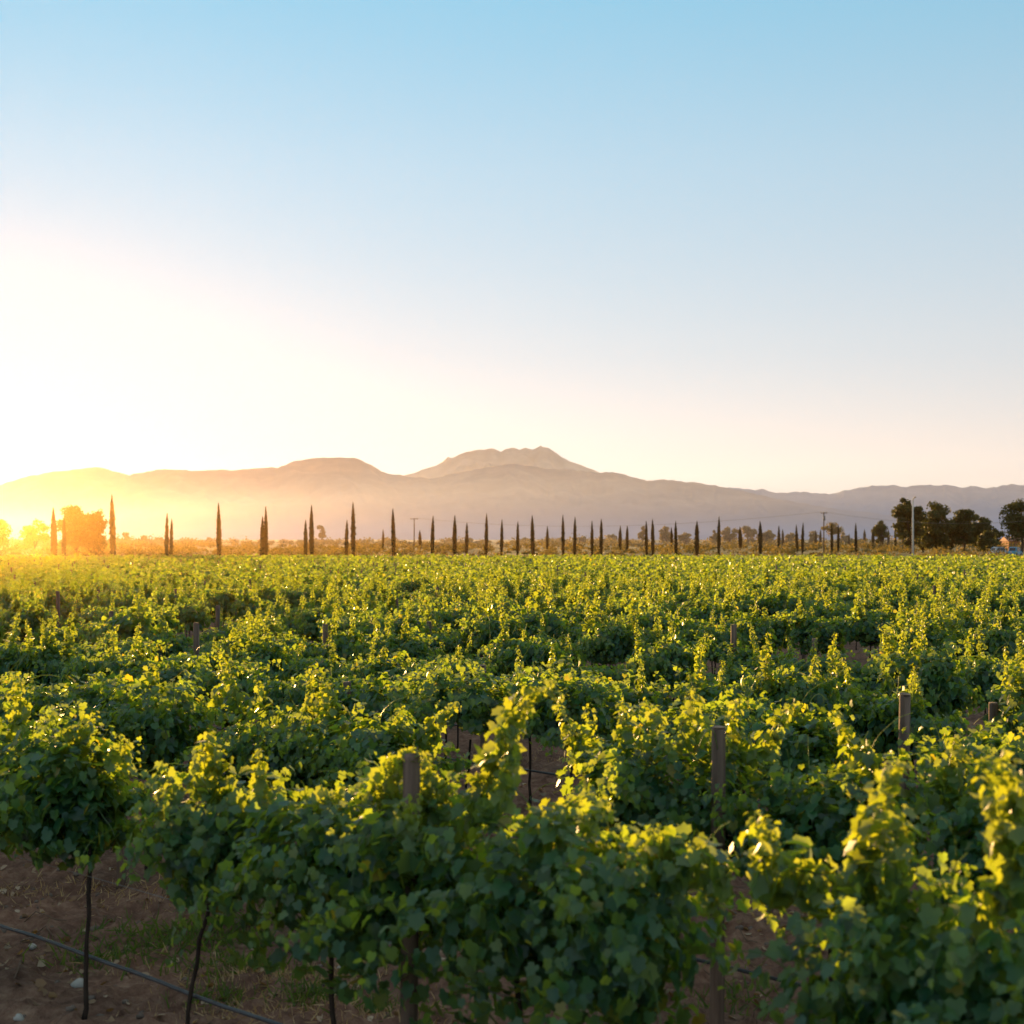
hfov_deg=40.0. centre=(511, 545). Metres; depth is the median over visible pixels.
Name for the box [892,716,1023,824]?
grapevine
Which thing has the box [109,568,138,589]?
grapevine
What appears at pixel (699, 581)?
grapevine
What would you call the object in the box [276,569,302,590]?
grapevine
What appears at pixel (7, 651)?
grapevine
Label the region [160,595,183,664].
grapevine
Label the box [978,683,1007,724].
grapevine
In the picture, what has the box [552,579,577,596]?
grapevine
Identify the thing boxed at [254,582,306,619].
grapevine
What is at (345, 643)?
grapevine
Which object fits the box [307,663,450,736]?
grapevine
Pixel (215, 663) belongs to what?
grapevine
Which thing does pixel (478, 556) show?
road
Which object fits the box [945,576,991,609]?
grapevine
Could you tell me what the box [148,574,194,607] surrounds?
grapevine
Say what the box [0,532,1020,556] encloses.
scrub
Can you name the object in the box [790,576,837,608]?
grapevine
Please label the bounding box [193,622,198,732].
vine post
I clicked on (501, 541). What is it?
cypress tree
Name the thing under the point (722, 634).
grapevine
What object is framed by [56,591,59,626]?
vine post
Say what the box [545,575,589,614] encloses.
grapevine
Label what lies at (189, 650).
grapevine
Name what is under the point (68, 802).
grapevine
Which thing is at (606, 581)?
grapevine
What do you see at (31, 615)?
grapevine
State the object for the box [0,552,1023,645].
vineyard
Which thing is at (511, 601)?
grapevine
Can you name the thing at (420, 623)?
grapevine
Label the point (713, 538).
leafy tree
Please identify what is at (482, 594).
grapevine
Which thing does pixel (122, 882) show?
vine post
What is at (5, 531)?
leafy tree
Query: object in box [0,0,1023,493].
sky
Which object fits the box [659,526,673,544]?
leafy tree
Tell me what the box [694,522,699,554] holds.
cypress tree
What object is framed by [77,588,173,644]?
grapevine
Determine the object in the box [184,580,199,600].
grapevine
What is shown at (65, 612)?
grapevine
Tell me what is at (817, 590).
grapevine
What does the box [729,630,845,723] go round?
grapevine
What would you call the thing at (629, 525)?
power line
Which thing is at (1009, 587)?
grapevine
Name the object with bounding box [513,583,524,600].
grapevine
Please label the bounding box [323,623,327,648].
vine post
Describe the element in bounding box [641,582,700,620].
grapevine
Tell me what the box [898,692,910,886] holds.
vine post
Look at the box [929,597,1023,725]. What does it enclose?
grapevine
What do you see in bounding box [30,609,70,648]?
grapevine
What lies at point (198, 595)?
grapevine
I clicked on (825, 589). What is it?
grapevine
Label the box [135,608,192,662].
grapevine
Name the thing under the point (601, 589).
grapevine
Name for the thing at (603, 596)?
grapevine
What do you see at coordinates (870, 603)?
grapevine
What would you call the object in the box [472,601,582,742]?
grapevine
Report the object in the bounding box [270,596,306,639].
grapevine
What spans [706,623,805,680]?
grapevine
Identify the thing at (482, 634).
grapevine
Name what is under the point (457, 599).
grapevine
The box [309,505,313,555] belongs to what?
cypress tree
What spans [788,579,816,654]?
grapevine
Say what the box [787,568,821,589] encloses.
grapevine
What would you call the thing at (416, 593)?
grapevine
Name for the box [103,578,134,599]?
grapevine
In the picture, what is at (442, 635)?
grapevine
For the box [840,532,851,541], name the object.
leafy tree
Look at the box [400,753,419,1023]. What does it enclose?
vine post
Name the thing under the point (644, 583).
grapevine
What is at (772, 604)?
grapevine
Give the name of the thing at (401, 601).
grapevine
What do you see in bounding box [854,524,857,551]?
cypress tree
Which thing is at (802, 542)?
cypress tree
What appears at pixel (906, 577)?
grapevine
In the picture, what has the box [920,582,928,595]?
grapevine
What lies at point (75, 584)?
grapevine
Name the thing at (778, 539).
cypress tree
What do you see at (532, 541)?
cypress tree
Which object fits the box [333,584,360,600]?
grapevine
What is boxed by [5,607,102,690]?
grapevine
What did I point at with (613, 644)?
grapevine
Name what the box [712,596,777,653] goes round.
grapevine
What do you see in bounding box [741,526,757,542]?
leafy tree
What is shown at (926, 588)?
grapevine
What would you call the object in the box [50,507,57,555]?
cypress tree
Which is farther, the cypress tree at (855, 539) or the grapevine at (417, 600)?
the cypress tree at (855, 539)
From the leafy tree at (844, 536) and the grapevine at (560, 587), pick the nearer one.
the grapevine at (560, 587)
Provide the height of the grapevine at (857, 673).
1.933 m
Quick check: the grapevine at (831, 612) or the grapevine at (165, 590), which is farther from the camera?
the grapevine at (165, 590)
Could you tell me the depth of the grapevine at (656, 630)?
21.02 m
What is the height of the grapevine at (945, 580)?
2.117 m
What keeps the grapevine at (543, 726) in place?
on the ground at (20, 994)
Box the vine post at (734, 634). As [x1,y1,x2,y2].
[731,624,736,655]
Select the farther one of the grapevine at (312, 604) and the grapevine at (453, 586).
the grapevine at (453, 586)
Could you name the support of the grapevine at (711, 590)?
on the ground at (20, 994)
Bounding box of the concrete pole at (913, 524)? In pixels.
[912,496,915,553]
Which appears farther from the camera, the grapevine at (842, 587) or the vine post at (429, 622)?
the grapevine at (842, 587)
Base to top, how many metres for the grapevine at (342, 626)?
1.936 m
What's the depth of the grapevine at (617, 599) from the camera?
37.13 m
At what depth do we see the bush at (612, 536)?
639.16 m
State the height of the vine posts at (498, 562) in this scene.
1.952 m
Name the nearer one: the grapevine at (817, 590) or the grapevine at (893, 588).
the grapevine at (893, 588)
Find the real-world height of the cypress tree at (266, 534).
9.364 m
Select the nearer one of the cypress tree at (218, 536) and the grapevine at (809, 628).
the grapevine at (809, 628)
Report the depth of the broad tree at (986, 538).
351.55 m
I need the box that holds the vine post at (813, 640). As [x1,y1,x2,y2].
[812,638,816,650]
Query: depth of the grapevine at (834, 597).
38.59 m
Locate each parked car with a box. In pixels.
[989,547,1006,553]
[1008,547,1022,555]
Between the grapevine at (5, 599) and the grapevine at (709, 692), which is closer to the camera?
the grapevine at (709, 692)
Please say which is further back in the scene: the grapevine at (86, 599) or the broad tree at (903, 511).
the broad tree at (903, 511)
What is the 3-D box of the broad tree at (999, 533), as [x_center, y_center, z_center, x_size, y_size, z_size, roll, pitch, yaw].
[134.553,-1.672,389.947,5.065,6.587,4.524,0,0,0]
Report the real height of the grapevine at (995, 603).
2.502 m
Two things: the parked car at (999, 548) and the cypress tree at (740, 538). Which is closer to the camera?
the parked car at (999, 548)
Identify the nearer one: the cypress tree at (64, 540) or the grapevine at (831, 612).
the grapevine at (831, 612)
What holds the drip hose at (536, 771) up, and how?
on the ground at (20, 994)
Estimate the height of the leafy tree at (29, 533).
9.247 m
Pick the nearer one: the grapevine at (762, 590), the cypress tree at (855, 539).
the grapevine at (762, 590)
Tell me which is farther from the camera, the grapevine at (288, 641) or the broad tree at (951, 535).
the broad tree at (951, 535)
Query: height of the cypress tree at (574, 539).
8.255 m
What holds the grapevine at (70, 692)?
on the ground at (20, 994)
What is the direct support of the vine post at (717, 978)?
on the ground at (20, 994)
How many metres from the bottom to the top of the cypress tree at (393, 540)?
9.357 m
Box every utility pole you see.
[410,518,417,548]
[823,512,824,551]
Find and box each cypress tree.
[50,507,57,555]
[61,518,66,555]
[109,495,116,555]
[164,513,168,555]
[169,519,173,554]
[216,502,221,555]
[259,516,265,555]
[264,506,268,554]
[303,520,307,554]
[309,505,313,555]
[344,521,348,555]
[350,504,355,555]
[382,530,383,551]
[391,509,395,555]
[418,531,421,548]
[430,517,434,553]
[452,515,456,554]
[465,523,468,553]
[484,513,487,555]
[499,522,503,555]
[516,523,519,554]
[530,515,534,554]
[546,526,548,549]
[561,515,564,555]
[573,518,576,555]
[590,523,593,555]
[599,518,602,554]
[618,526,621,549]
[625,526,628,549]
[644,522,648,554]
[651,518,654,555]
[670,527,672,545]
[674,521,677,553]
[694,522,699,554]
[717,518,720,554]
[738,527,741,550]
[758,522,762,553]
[777,526,780,546]
[781,529,783,547]
[795,525,797,552]
[801,524,803,553]
[814,530,816,543]
[819,529,821,542]
[830,523,833,551]
[836,525,839,552]
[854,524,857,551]
[871,529,874,545]
[894,528,896,547]
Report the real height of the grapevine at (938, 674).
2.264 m
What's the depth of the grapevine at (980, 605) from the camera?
30.67 m
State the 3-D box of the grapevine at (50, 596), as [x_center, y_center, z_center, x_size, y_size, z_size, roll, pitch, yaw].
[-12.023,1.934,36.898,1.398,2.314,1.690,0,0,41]
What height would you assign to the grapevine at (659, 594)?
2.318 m
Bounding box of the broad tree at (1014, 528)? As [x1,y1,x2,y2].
[999,498,1023,551]
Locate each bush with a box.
[316,525,325,542]
[577,536,585,543]
[607,534,617,539]
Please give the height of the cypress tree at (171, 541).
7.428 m
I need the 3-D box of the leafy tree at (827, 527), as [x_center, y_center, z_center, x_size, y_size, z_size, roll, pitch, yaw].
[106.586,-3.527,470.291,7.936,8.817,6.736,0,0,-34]
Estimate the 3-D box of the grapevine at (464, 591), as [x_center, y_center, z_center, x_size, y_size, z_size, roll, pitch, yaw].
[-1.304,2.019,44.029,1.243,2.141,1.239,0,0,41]
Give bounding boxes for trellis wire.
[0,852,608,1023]
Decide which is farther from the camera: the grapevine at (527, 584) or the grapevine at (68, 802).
the grapevine at (527, 584)
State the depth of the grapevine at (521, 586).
49.35 m
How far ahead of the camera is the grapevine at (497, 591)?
33.31 m
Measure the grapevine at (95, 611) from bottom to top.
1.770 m
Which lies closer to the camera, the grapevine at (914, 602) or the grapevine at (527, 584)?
the grapevine at (914, 602)
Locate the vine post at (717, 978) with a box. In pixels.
[709,725,725,1023]
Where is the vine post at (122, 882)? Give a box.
[116,704,129,888]
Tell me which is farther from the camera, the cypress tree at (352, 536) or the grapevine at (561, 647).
the cypress tree at (352, 536)
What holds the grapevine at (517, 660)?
on the ground at (20, 994)
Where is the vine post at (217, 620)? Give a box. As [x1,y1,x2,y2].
[215,605,219,628]
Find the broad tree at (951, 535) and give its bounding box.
[943,528,954,552]
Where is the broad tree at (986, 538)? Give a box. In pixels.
[976,530,998,552]
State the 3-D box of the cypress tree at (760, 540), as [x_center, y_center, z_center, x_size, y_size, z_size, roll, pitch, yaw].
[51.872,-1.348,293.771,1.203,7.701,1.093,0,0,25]
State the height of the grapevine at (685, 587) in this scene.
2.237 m
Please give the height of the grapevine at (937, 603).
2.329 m
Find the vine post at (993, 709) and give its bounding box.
[989,702,997,727]
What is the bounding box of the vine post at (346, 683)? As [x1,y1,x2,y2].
[343,681,350,696]
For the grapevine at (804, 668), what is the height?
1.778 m
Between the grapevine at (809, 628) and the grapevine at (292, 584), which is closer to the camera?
the grapevine at (809, 628)
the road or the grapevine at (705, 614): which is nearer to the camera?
the grapevine at (705, 614)
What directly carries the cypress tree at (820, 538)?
on the ground at (20, 994)
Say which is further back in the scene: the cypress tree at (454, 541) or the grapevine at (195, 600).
the cypress tree at (454, 541)
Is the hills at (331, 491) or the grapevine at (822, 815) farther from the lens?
the hills at (331, 491)
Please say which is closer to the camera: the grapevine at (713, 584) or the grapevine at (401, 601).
the grapevine at (401, 601)
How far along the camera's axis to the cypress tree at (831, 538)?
329.57 m
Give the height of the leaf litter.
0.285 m
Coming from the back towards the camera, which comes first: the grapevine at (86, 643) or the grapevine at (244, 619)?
the grapevine at (244, 619)
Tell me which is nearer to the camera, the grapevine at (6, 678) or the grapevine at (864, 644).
the grapevine at (6, 678)
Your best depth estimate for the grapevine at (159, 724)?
12.55 m
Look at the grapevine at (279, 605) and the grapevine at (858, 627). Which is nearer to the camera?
the grapevine at (858, 627)
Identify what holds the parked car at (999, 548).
on the ground at (20, 994)
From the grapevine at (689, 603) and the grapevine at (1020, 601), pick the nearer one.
the grapevine at (1020, 601)
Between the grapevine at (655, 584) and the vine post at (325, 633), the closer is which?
the vine post at (325, 633)
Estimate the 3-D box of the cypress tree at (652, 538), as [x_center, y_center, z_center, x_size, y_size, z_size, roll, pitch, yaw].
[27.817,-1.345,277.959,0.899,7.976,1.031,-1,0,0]
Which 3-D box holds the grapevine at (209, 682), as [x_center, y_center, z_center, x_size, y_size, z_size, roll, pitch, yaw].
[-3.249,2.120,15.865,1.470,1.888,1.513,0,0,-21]
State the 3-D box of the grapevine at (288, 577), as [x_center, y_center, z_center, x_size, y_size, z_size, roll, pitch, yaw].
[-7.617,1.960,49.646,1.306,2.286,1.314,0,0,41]
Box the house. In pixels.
[1000,537,1019,550]
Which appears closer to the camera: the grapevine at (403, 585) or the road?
the grapevine at (403, 585)
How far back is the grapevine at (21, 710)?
9.39 m
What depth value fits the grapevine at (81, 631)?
26.49 m
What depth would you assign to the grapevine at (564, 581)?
51.41 m
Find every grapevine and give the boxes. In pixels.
[0,574,58,647]
[0,578,28,620]
[0,603,20,645]
[0,609,61,685]
[0,653,60,724]
[0,672,106,854]
[0,701,186,1019]
[1,650,131,742]
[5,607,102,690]
[8,576,23,596]
[9,586,38,641]
[14,576,31,595]
[18,584,30,597]
[21,586,55,612]
[25,576,81,617]
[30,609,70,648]
[38,574,69,628]
[51,590,89,627]
[54,622,172,707]
[55,617,104,645]
[56,635,98,657]
[56,653,254,870]
[58,604,128,630]
[59,568,93,598]
[60,624,160,671]
[61,571,78,586]
[65,571,86,593]
[70,572,110,608]
[73,728,314,1023]
[77,567,124,594]
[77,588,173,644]
[84,590,113,609]
[87,595,138,623]
[94,579,151,613]
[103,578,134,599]
[103,635,224,793]
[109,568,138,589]
[122,573,162,603]
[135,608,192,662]
[136,596,187,637]
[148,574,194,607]
[152,636,226,670]
[158,650,285,774]
[160,579,183,597]
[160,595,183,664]
[163,744,519,1023]
[164,585,214,637]
[170,629,228,657]
[172,652,350,802]
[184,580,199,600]
[184,585,204,646]
[191,583,238,601]
[191,608,236,646]
[192,589,239,622]
[193,580,239,620]
[201,607,295,655]
[207,641,358,729]
[208,572,242,626]
[214,605,308,741]
[221,610,267,630]
[224,601,301,646]
[227,576,276,623]
[227,577,252,603]
[243,686,480,804]
[248,578,291,610]
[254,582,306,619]
[255,571,282,588]
[261,618,322,661]
[261,636,356,690]
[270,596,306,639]
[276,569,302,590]
[280,577,319,609]
[282,569,311,590]
[284,679,791,1023]
[285,587,334,644]
[292,582,348,647]
[297,609,382,666]
[302,579,333,644]
[306,577,344,606]
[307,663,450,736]
[314,606,382,639]
[323,570,354,592]
[328,631,433,693]
[329,584,387,636]
[330,574,362,599]
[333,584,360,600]
[333,585,369,615]
[342,588,380,609]
[351,596,435,640]
[352,571,388,603]
[354,609,440,666]
[361,580,412,618]
[365,587,382,608]
[376,596,411,606]
[378,580,400,603]
[379,654,538,788]
[393,563,428,594]
[394,629,496,780]
[396,581,428,602]
[396,597,427,629]
[398,595,444,611]
[405,567,431,591]
[408,591,439,602]
[411,620,480,659]
[412,633,500,748]
[416,597,469,636]
[418,589,443,605]
[423,574,455,597]
[425,565,453,590]
[434,593,462,617]
[439,573,485,609]
[444,572,474,593]
[444,589,539,658]
[452,576,484,595]
[455,583,529,645]
[469,643,653,866]
[471,575,494,592]
[472,580,516,600]
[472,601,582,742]
[481,564,517,599]
[483,642,576,805]
[485,576,530,614]
[490,574,523,605]
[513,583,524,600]
[514,573,528,596]
[514,584,533,607]
[517,615,586,671]
[518,572,585,645]
[520,572,536,588]
[523,566,551,601]
[524,597,571,627]
[527,688,798,1013]
[533,582,564,609]
[538,566,569,590]
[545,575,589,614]
[548,634,634,688]
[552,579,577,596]
[552,582,607,665]
[562,610,613,660]
[567,572,613,605]
[568,588,643,668]
[569,594,615,666]
[577,649,670,800]
[586,584,616,665]
[590,590,646,663]
[591,586,632,606]
[593,560,621,590]
[603,579,643,599]
[605,660,767,894]
[608,583,686,643]
[609,576,646,592]
[610,608,713,691]
[611,577,636,595]
[613,592,671,621]
[622,574,642,595]
[639,573,679,599]
[639,580,680,607]
[639,607,746,699]
[640,568,677,590]
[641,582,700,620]
[644,578,679,607]
[653,644,753,727]
[665,607,716,638]
[671,572,713,603]
[673,573,701,592]
[675,747,1023,1023]
[677,577,705,595]
[678,576,711,589]
[679,610,752,673]
[680,583,711,613]
[684,578,744,673]
[690,676,873,919]
[693,698,951,981]
[697,574,733,596]
[704,637,775,793]
[705,577,724,592]
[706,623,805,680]
[710,567,754,602]
[712,574,748,602]
[712,585,762,617]
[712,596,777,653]
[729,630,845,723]
[734,569,767,591]
[741,605,795,654]
[751,574,809,652]
[751,584,771,596]
[757,578,797,650]
[767,571,803,594]
[771,636,857,679]
[773,648,882,769]
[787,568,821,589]
[787,596,851,655]
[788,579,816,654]
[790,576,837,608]
[800,575,838,596]
[803,591,855,638]
[805,594,836,656]
[814,582,822,595]
[824,569,856,594]
[832,590,863,597]
[832,591,856,655]
[832,658,978,779]
[836,589,867,643]
[840,588,903,661]
[840,618,987,718]
[844,601,856,649]
[844,631,932,698]
[854,586,878,596]
[856,572,906,651]
[860,639,878,647]
[866,594,952,661]
[870,566,896,591]
[878,574,915,602]
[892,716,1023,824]
[893,585,943,623]
[893,603,957,637]
[896,568,930,589]
[902,585,923,606]
[910,734,1021,911]
[913,573,953,603]
[914,580,928,598]
[917,582,968,625]
[918,574,951,595]
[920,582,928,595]
[927,588,973,609]
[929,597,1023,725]
[943,585,996,619]
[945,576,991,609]
[950,572,962,592]
[951,626,1023,707]
[961,584,1023,637]
[969,605,1023,627]
[971,576,1002,590]
[974,635,1023,736]
[975,570,1020,617]
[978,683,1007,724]
[983,575,1021,596]
[985,577,1023,621]
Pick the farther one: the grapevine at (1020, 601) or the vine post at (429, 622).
the grapevine at (1020, 601)
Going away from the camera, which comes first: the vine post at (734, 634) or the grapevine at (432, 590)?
the vine post at (734, 634)
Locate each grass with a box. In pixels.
[0,748,568,1023]
[22,897,778,1023]
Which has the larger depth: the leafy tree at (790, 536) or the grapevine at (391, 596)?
the leafy tree at (790, 536)
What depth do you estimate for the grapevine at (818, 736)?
11.20 m
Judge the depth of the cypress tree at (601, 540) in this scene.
270.19 m
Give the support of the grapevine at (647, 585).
on the ground at (20, 994)
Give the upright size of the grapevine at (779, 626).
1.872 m
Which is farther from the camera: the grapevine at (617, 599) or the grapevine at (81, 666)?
the grapevine at (617, 599)
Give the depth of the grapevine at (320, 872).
7.03 m
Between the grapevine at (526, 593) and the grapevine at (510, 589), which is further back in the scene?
the grapevine at (526, 593)
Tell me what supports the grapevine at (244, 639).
on the ground at (20, 994)
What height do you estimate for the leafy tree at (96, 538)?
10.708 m
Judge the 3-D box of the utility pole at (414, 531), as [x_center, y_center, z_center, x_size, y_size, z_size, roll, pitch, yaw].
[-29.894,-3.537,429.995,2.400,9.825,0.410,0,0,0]
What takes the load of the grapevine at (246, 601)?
on the ground at (20, 994)
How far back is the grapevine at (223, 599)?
36.08 m
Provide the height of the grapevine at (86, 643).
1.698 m
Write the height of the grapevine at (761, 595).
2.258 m
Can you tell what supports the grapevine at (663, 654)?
on the ground at (20, 994)
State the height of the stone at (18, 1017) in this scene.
0.053 m
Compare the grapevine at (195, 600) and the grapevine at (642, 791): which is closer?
the grapevine at (642, 791)
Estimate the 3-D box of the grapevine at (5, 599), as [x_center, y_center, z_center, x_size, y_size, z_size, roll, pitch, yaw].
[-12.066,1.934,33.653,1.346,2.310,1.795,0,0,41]
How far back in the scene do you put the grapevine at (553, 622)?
25.74 m
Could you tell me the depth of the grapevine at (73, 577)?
49.96 m
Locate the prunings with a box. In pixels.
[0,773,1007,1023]
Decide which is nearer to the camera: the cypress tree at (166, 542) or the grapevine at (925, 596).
the grapevine at (925, 596)
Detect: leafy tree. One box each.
[0,519,12,546]
[19,518,50,548]
[56,505,93,552]
[82,508,108,554]
[638,526,644,543]
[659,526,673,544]
[678,532,691,543]
[709,530,716,542]
[720,527,738,541]
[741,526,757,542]
[756,530,775,542]
[784,532,794,542]
[808,530,818,543]
[821,522,844,535]
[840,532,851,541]
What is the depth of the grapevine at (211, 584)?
48.31 m
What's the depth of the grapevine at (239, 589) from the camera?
43.55 m
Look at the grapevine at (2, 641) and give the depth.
28.89 m
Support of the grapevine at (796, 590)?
on the ground at (20, 994)
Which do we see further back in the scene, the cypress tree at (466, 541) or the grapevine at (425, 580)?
the cypress tree at (466, 541)
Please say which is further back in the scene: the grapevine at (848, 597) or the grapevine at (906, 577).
the grapevine at (906, 577)
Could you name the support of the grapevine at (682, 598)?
on the ground at (20, 994)
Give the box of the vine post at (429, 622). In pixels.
[427,621,431,634]
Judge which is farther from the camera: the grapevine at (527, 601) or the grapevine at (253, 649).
the grapevine at (527, 601)
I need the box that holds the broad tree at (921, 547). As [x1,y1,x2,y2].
[915,536,924,552]
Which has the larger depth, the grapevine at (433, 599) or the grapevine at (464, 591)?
the grapevine at (464, 591)
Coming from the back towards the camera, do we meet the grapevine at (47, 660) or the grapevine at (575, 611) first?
the grapevine at (575, 611)
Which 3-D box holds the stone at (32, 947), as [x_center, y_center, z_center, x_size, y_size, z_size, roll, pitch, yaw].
[-3.687,3.084,10.811,0.060,0.046,0.064,0,0,22]
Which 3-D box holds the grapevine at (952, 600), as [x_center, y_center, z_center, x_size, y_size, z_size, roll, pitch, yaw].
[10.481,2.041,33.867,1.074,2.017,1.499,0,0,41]
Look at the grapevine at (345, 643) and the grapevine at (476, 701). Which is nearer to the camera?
the grapevine at (476, 701)
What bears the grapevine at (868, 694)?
on the ground at (20, 994)
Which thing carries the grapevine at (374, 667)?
on the ground at (20, 994)
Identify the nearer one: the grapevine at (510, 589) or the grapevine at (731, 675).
the grapevine at (731, 675)
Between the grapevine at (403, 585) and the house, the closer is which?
the grapevine at (403, 585)
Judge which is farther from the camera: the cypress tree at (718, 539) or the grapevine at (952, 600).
the cypress tree at (718, 539)
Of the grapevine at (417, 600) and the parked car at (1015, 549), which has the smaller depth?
the grapevine at (417, 600)
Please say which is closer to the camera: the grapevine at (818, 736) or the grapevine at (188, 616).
the grapevine at (818, 736)
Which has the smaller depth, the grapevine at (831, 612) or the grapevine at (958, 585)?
the grapevine at (831, 612)
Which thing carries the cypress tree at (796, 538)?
on the ground at (20, 994)
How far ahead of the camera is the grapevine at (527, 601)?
29.36 m
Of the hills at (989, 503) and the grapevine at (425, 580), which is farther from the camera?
the hills at (989, 503)
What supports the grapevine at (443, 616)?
on the ground at (20, 994)
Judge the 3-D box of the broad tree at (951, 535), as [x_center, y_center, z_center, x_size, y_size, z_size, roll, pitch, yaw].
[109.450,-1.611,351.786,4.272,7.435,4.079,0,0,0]
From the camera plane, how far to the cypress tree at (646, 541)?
276.90 m
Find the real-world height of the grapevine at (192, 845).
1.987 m
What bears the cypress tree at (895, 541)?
on the ground at (20, 994)
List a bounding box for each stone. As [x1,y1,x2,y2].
[13,1013,24,1020]
[28,943,36,949]
[70,978,82,987]
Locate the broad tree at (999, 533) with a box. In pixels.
[993,528,1004,546]
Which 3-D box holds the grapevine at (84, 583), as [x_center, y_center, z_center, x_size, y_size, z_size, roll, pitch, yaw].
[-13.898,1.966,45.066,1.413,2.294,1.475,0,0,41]
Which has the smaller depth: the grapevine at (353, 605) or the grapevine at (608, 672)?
the grapevine at (608, 672)
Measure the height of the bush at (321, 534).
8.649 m
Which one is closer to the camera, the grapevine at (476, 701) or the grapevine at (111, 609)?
the grapevine at (476, 701)
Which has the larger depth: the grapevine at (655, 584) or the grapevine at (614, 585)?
the grapevine at (655, 584)
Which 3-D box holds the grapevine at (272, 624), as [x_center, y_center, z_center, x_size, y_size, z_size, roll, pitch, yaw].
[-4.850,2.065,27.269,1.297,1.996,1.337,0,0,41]
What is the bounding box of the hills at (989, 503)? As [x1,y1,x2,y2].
[728,484,1023,522]
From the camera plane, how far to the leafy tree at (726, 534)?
575.70 m
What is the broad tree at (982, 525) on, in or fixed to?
on the ground at (20, 994)
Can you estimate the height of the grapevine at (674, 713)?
2.112 m
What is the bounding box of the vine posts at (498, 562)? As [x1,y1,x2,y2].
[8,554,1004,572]
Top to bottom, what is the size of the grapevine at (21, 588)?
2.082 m
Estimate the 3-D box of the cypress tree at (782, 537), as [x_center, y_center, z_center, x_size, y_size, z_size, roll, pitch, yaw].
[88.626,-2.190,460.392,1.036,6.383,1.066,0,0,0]
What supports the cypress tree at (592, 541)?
on the ground at (20, 994)
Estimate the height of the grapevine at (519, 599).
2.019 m
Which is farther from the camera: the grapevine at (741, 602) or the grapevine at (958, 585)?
the grapevine at (958, 585)
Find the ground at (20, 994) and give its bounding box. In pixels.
[0,540,1023,1023]
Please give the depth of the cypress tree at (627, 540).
352.03 m
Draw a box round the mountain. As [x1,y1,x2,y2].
[404,446,598,478]
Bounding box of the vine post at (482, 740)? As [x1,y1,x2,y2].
[479,664,486,773]
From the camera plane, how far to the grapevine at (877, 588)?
48.63 m
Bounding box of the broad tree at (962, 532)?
[950,508,979,550]
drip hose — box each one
[0,924,281,1023]
[34,702,970,831]
[162,836,801,986]
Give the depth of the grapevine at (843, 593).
46.60 m
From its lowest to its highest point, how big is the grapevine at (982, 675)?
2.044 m
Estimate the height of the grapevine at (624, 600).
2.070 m
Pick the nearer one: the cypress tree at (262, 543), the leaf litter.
the leaf litter
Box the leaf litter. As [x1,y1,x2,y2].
[0,783,976,1023]
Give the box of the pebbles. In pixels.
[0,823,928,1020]
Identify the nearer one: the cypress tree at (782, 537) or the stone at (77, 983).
the stone at (77, 983)
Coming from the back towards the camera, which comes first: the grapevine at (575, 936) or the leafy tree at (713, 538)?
the leafy tree at (713, 538)
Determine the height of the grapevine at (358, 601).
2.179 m
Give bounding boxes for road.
[44,556,978,556]
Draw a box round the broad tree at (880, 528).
[871,520,890,547]
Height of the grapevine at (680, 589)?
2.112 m
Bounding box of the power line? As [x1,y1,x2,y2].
[418,512,812,525]
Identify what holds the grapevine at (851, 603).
on the ground at (20, 994)
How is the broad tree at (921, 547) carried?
on the ground at (20, 994)
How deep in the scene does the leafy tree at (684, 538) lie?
593.01 m
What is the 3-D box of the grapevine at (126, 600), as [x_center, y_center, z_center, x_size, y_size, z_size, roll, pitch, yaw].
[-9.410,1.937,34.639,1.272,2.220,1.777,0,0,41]
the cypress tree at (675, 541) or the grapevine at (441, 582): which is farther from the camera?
the cypress tree at (675, 541)
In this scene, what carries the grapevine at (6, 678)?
on the ground at (20, 994)
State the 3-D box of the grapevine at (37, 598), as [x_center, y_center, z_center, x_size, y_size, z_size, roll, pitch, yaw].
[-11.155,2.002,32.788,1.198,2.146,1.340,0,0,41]
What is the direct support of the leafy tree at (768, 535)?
on the ground at (20, 994)
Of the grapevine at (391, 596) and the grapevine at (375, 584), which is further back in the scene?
the grapevine at (375, 584)
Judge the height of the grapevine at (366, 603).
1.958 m
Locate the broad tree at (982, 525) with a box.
[969,514,997,551]
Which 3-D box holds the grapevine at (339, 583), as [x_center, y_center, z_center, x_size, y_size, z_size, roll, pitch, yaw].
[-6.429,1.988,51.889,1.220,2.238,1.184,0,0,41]
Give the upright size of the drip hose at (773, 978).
0.057 m
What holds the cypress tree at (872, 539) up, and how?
on the ground at (20, 994)
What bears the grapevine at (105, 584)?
on the ground at (20, 994)
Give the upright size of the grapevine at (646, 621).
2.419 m
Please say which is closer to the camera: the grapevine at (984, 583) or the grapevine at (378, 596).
the grapevine at (378, 596)
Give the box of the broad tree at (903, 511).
[891,497,929,553]
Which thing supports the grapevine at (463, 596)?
on the ground at (20, 994)
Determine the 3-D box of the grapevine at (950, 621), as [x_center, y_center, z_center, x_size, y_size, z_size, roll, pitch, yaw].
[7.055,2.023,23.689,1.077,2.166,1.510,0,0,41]
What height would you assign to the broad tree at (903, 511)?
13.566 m
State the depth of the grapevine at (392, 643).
21.14 m
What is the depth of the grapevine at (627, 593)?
40.06 m
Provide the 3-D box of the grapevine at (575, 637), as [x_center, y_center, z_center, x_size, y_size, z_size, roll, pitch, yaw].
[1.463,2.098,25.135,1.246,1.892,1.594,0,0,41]
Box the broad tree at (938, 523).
[918,501,957,551]
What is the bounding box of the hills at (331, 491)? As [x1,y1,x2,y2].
[0,457,1013,539]

